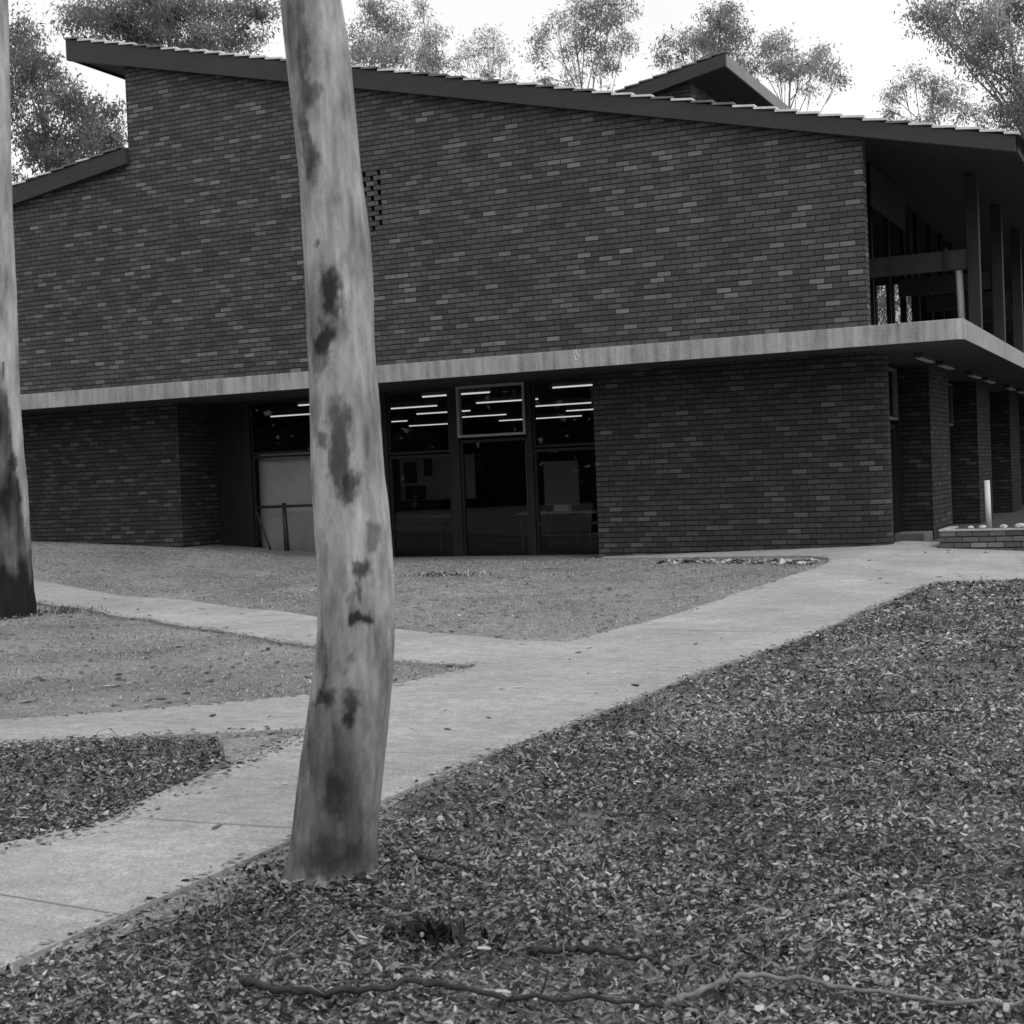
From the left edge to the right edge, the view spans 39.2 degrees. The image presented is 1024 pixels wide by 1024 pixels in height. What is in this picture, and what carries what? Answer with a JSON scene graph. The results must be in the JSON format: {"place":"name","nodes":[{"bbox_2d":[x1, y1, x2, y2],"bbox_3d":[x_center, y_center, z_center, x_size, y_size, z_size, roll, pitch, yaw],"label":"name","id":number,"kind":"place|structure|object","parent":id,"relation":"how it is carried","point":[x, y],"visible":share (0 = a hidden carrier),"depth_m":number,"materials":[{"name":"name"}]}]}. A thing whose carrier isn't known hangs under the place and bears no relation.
{"place":"outdoors","nodes":[
{"label":"outdoors","id":0,"kind":"place"},
{"bbox_2d":[0,541,911,788],"bbox_3d":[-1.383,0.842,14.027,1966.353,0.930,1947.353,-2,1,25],"label":"ground","id":1,"kind":"structure","parent":0,"point":[85,704],"depth_m":16.22,"materials":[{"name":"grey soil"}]},
{"bbox_2d":[0,0,36,619],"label":"gum tree","id":2,"kind":"object","parent":1,"relation":"on","point":[17,594],"visible":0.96,"depth_m":17.79,"materials":[{"name":"grey plant"}]},
{"bbox_2d":[8,1,127,182],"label":"gum tree","id":3,"kind":"object","parent":1,"relation":"on","point":[27,62],"visible":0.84,"depth_m":40.93,"materials":[{"name":"grey plant"}]},
{"bbox_2d":[37,604,106,615],"bbox_3d":[-5.481,1.208,18.023,0.957,0.119,0.603,-2,1,0],"label":"grass tuft","id":4,"kind":"object","parent":1,"relation":"on","point":[62,609],"visible":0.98,"depth_m":18.00,"materials":[{"name":"plant"}]},
{"bbox_2d":[0,740,222,841],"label":"mulch island","id":5,"kind":"structure","parent":1,"relation":"on","point":[27,790],"depth_m":7.19,"materials":[{"name":"soil"}]},
{"bbox_2d":[41,0,281,55],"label":"gum tree","id":6,"kind":"object","parent":1,"relation":"on","point":[117,20],"visible":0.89,"depth_m":50.55,"materials":[{"name":"grey plant"}]},
{"bbox_2d":[222,733,297,762],"bbox_3d":[-1.578,1.358,8.302,0.412,0.010,0.978,-2,1,11],"label":"gravel patch","id":7,"kind":"object","parent":1,"relation":"on","point":[241,744],"visible":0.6,"depth_m":8.39,"materials":[{"name":"grey gravel"}]},
{"bbox_2d":[254,503,312,550],"bbox_3d":[-3.918,0.408,27.665,2.450,1.202,0.120,-2,1,25],"label":"hand railing","id":8,"kind":"object","parent":1,"relation":"on","point":[283,506],"visible":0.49,"depth_m":27.86,"materials":[{"name":"metal"}]},
{"bbox_2d":[345,0,436,72],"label":"gum tree","id":9,"kind":"object","parent":1,"relation":"on","point":[360,52],"visible":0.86,"depth_m":49.53,"materials":[{"name":"grey plant"}]},
{"bbox_2d":[403,0,463,75],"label":"gum tree","id":10,"kind":"object","parent":1,"relation":"on","point":[427,36],"visible":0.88,"depth_m":55.65,"materials":[{"name":"grey plant"}]},
{"bbox_2d":[404,569,490,577],"bbox_3d":[-0.919,0.905,21.450,1.457,0.090,0.774,-2,1,25],"label":"weed clump","id":11,"kind":"object","parent":1,"relation":"on","point":[445,573],"visible":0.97,"depth_m":21.37,"materials":[{"name":"grey plant"}]},
{"bbox_2d":[447,23,527,81],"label":"gum tree","id":12,"kind":"object","parent":1,"relation":"on","point":[496,60],"visible":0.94,"depth_m":59.70,"materials":[{"name":"grey plant"}]},
{"bbox_2d":[0,555,1023,1023],"bbox_3d":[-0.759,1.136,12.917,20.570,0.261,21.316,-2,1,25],"label":"leaf litter","id":13,"kind":"object","parent":1,"relation":"on","point":[392,871],"visible":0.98,"depth_m":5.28,"materials":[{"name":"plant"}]},
{"bbox_2d":[61,785,426,951],"bbox_3d":[-0.874,1.390,5.861,0.229,0.015,2.572,-2,1,25],"label":"sandy strip","id":14,"kind":"object","parent":13,"relation":"on","point":[158,915],"visible":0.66,"depth_m":5.23,"materials":[{"name":"grey sand"}]},
{"bbox_2d":[280,0,394,894],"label":"gum tree","id":15,"kind":"object","parent":13,"relation":"on","point":[335,828],"visible":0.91,"depth_m":5.33,"materials":[{"name":"grey plant"}]},
{"bbox_2d":[349,900,410,911],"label":"fallen branch","id":16,"kind":"object","parent":13,"relation":"on","point":[353,904],"visible":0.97,"depth_m":4.94,"materials":[{"name":"wood"}]},
{"bbox_2d":[384,904,443,917],"bbox_3d":[-0.325,1.346,4.846,0.210,0.024,0.039,-3,1,-19],"label":"fallen branch","id":17,"kind":"object","parent":13,"relation":"on","point":[412,912],"visible":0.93,"depth_m":4.83,"materials":[{"name":"wood"}]},
{"bbox_2d":[416,853,466,869],"bbox_3d":[-0.262,1.324,5.449,0.278,0.030,0.034,-1,2,44],"label":"fallen branch","id":18,"kind":"object","parent":13,"relation":"on","point":[421,857],"visible":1,"depth_m":5.46,"materials":[{"name":"wood"}]},
{"bbox_2d":[373,908,510,952],"bbox_3d":[-0.223,1.355,4.636,0.472,0.090,0.272,-2,1,25],"label":"grass tuft","id":19,"kind":"object","parent":13,"relation":"on","point":[437,929],"visible":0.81,"depth_m":4.63,"materials":[{"name":"black plant"}]},
{"bbox_2d":[239,976,664,1008],"bbox_3d":[-0.188,1.358,4.088,1.258,0.041,0.138,-2,1,12],"label":"fallen branch","id":20,"kind":"object","parent":13,"relation":"on","point":[257,983],"visible":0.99,"depth_m":4.10,"materials":[{"name":"wood"}]},
{"bbox_2d":[526,944,660,965],"bbox_3d":[0.253,1.327,4.327,0.426,0.038,0.084,-2,1,22],"label":"fallen branch","id":21,"kind":"object","parent":13,"relation":"on","point":[533,950],"visible":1,"depth_m":4.35,"materials":[{"name":"wood"}]},
{"bbox_2d":[607,799,709,817],"bbox_3d":[0.650,1.279,6.200,0.521,0.023,0.060,-3,2,-26],"label":"fallen branch","id":22,"kind":"object","parent":13,"relation":"on","point":[636,813],"visible":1,"depth_m":6.16,"materials":[{"name":"wood"}]},
{"bbox_2d":[671,972,1023,1006],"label":"fallen branch","id":23,"kind":"object","parent":13,"relation":"on","point":[682,996],"visible":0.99,"depth_m":3.95,"materials":[{"name":"wood"}]},
{"bbox_2d":[858,708,969,713],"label":"fallen branch","id":24,"kind":"object","parent":13,"relation":"on","point":[869,711],"visible":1,"depth_m":8.33,"materials":[{"name":"wood"}]},
{"bbox_2d":[1,542,1022,828],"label":"fallen leaves","id":25,"kind":"object","parent":1,"relation":"on","point":[743,562],"visible":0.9,"depth_m":19.20,"materials":[{"name":"grey plant"}]},
{"bbox_2d":[12,37,1023,557],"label":"brick building","id":26,"kind":"structure","parent":1,"relation":"on","point":[650,305],"depth_m":24.62,"materials":[{"name":"brick"}]},
{"bbox_2d":[214,402,248,546],"bbox_3d":[-5.588,-0.541,28.859,0.720,3.276,0.060,-2,1,25],"label":"dark door","id":27,"kind":"structure","parent":26,"relation":"in","point":[229,416],"depth_m":28.83,"materials":[{"name":"black"}]},
{"bbox_2d":[249,398,309,454],"bbox_3d":[-4.479,-1.681,28.246,1.550,1.052,0.070,-2,1,25],"label":"transom window","id":28,"kind":"structure","parent":26,"relation":"in","point":[254,452],"depth_m":28.45,"materials":[{"name":"black metal"}]},
{"bbox_2d":[252,453,309,547],"bbox_3d":[-4.414,-0.077,28.284,1.550,2.100,0.070,-2,1,25],"label":"shop window","id":29,"kind":"structure","parent":26,"relation":"in","point":[254,470],"depth_m":28.57,"materials":[{"name":"black metal"}]},
{"bbox_2d":[258,452,315,551],"bbox_3d":[-3.719,-0.113,28.197,2.920,2.140,0.030,-2,1,25],"label":"pale panel","id":30,"kind":"object","parent":26,"relation":"on","point":[287,480],"visible":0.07,"depth_m":28.52,"materials":[{"name":"grey"}]},
{"bbox_2d":[386,388,449,454],"bbox_3d":[-1.740,-1.692,26.948,1.330,1.192,0.070,-2,1,25],"label":"transom window","id":31,"kind":"structure","parent":26,"relation":"in","point":[391,452],"depth_m":27.07,"materials":[{"name":"black metal"}]},
{"bbox_2d":[389,454,453,556],"bbox_3d":[-1.675,-0.088,26.986,1.330,1.960,0.070,-2,1,25],"label":"shop window","id":32,"kind":"structure","parent":26,"relation":"in","point":[391,467],"depth_m":27.16,"materials":[{"name":"black metal"}]},
{"bbox_2d":[399,454,475,548],"bbox_3d":[-1.583,-0.212,30.814,1.800,2.000,0.048,-2,1,25],"label":"notice board","id":33,"kind":"object","parent":26,"relation":"on","point":[428,478],"visible":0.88,"depth_m":30.86,"materials":[{"name":"metal"}]},
{"bbox_2d":[455,382,525,437],"bbox_3d":[-0.371,-1.856,26.238,1.380,0.942,0.130,-2,1,25],"label":"transom window","id":34,"kind":"structure","parent":26,"relation":"in","point":[458,389],"depth_m":26.26,"materials":[{"name":"grey metal"}]},
{"bbox_2d":[460,437,530,555],"bbox_3d":[-0.286,-0.244,26.317,1.380,2.190,0.080,-2,1,25],"label":"shop door","id":35,"kind":"structure","parent":26,"relation":"in","point":[462,458],"depth_m":26.55,"materials":[{"name":"black metal"}]},
{"bbox_2d":[517,510,593,549],"bbox_3d":[0.981,0.355,28.831,1.600,0.741,0.700,-2,1,25],"label":"table","id":36,"kind":"object","parent":26,"relation":"on","point":[556,512],"visible":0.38,"depth_m":28.64,"materials":[{"name":"metal"}]},
{"bbox_2d":[554,505,571,510],"bbox_3d":[1.011,-0.077,28.688,0.300,0.120,0.200,-2,1,25],"label":"carton","id":37,"kind":"object","parent":36,"relation":"on","point":[562,507],"visible":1,"depth_m":28.60,"materials":[{"name":"white paper"}]},
{"bbox_2d":[543,460,579,546],"bbox_3d":[1.027,-0.165,29.369,0.750,1.750,0.050,-2,1,25],"label":"display stand","id":38,"kind":"object","parent":26,"relation":"on","point":[561,482],"visible":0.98,"depth_m":29.33,"materials":[{"name":"metal"}]},
{"bbox_2d":[531,377,594,447],"bbox_3d":[1.064,-1.775,25.617,1.520,1.192,0.070,-2,1,25],"label":"transom window","id":39,"kind":"structure","parent":26,"relation":"in","point":[533,383],"depth_m":25.84,"materials":[{"name":"black metal"}]},
{"bbox_2d":[534,446,597,554],"bbox_3d":[1.129,-0.171,25.655,1.520,1.960,0.070,-2,1,25],"label":"shop window","id":40,"kind":"structure","parent":26,"relation":"in","point":[536,472],"depth_m":25.92,"materials":[{"name":"black metal"}]},
{"bbox_2d":[585,510,597,548],"bbox_3d":[2.117,0.330,27.960,1.200,0.741,0.700,-2,1,25],"label":"table","id":41,"kind":"object","parent":26,"relation":"on","point":[594,511],"visible":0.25,"depth_m":27.91,"materials":[{"name":"metal"}]},
{"bbox_2d":[888,367,897,420],"bbox_3d":[6.550,-2.070,25.061,0.060,0.920,1.540,-2,1,25],"label":"transom window","id":42,"kind":"structure","parent":26,"relation":"in","point":[892,372],"depth_m":25.56,"materials":[{"name":"metal"}]},
{"bbox_2d":[890,425,898,540],"bbox_3d":[6.567,-0.463,25.254,0.060,2.160,1.940,-2,1,25],"label":"entrance door","id":43,"kind":"structure","parent":26,"relation":"in","point":[892,427],"depth_m":26.02,"materials":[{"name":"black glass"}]},
{"bbox_2d":[948,383,953,425],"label":"transom window","id":44,"kind":"structure","parent":26,"relation":"in","point":[950,385],"depth_m":31.65,"materials":[{"name":"metal"}]},
{"bbox_2d":[518,0,644,89],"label":"gum tree","id":45,"kind":"object","parent":1,"relation":"on","point":[595,5],"visible":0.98,"depth_m":54.34,"materials":[{"name":"grey plant"}]},
{"bbox_2d":[645,0,757,71],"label":"gum tree","id":46,"kind":"object","parent":1,"relation":"on","point":[703,41],"visible":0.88,"depth_m":49.37,"materials":[{"name":"grey plant"}]},
{"bbox_2d":[732,22,854,111],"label":"gum tree","id":47,"kind":"object","parent":1,"relation":"on","point":[812,64],"visible":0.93,"depth_m":53.30,"materials":[{"name":"grey plant"}]},
{"bbox_2d":[877,284,911,324],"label":"gum tree","id":48,"kind":"object","parent":1,"relation":"on","point":[882,302],"visible":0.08,"depth_m":60.73,"materials":[{"name":"grey plant"}]},
{"bbox_2d":[869,59,992,126],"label":"gum tree","id":49,"kind":"object","parent":1,"relation":"on","point":[944,100],"visible":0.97,"depth_m":51.53,"materials":[{"name":"grey plant"}]},
{"bbox_2d":[894,0,1023,133],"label":"gum tree","id":50,"kind":"object","parent":1,"relation":"on","point":[984,44],"visible":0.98,"depth_m":35.24,"materials":[{"name":"grey plant"}]},
{"bbox_2d":[939,526,1023,550],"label":"brick planter","id":51,"kind":"object","parent":1,"relation":"on","point":[992,538],"visible":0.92,"depth_m":21.44,"materials":[{"name":"brick"}]},
{"bbox_2d":[984,480,991,527],"bbox_3d":[7.290,-0.081,22.006,0.094,0.811,0.082,-2,1,25],"label":"white pipe","id":52,"kind":"object","parent":51,"relation":"in","point":[987,503],"visible":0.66,"depth_m":21.97,"materials":[{"name":"metal"}]},
{"bbox_2d":[1015,523,1023,527],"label":"stone","id":53,"kind":"object","parent":51,"relation":"on","point":[1019,525],"visible":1,"depth_m":21.21,"materials":[{"name":"white stone"}]},
{"bbox_2d":[0,541,1023,973],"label":"path","id":54,"kind":"structure","parent":0,"point":[128,861],"depth_m":9.41,"materials":[{"name":"concrete"}]},
{"bbox_2d":[0,588,807,913],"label":"path joint","id":55,"kind":"object","parent":54,"relation":"on","point":[284,826],"visible":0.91,"depth_m":6.31,"materials":[{"name":"grey concrete"}]},
{"bbox_2d":[8,0,1023,324],"label":"sky","id":56,"kind":"structure","parent":0,"point":[871,41],"materials":[{"name":"white"}]},
{"bbox_2d":[894,505,1023,541],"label":"covered walk","id":57,"kind":"structure","parent":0,"point":[1010,519],"depth_m":32.43,"materials":[{"name":"grey concrete"}]}
]}

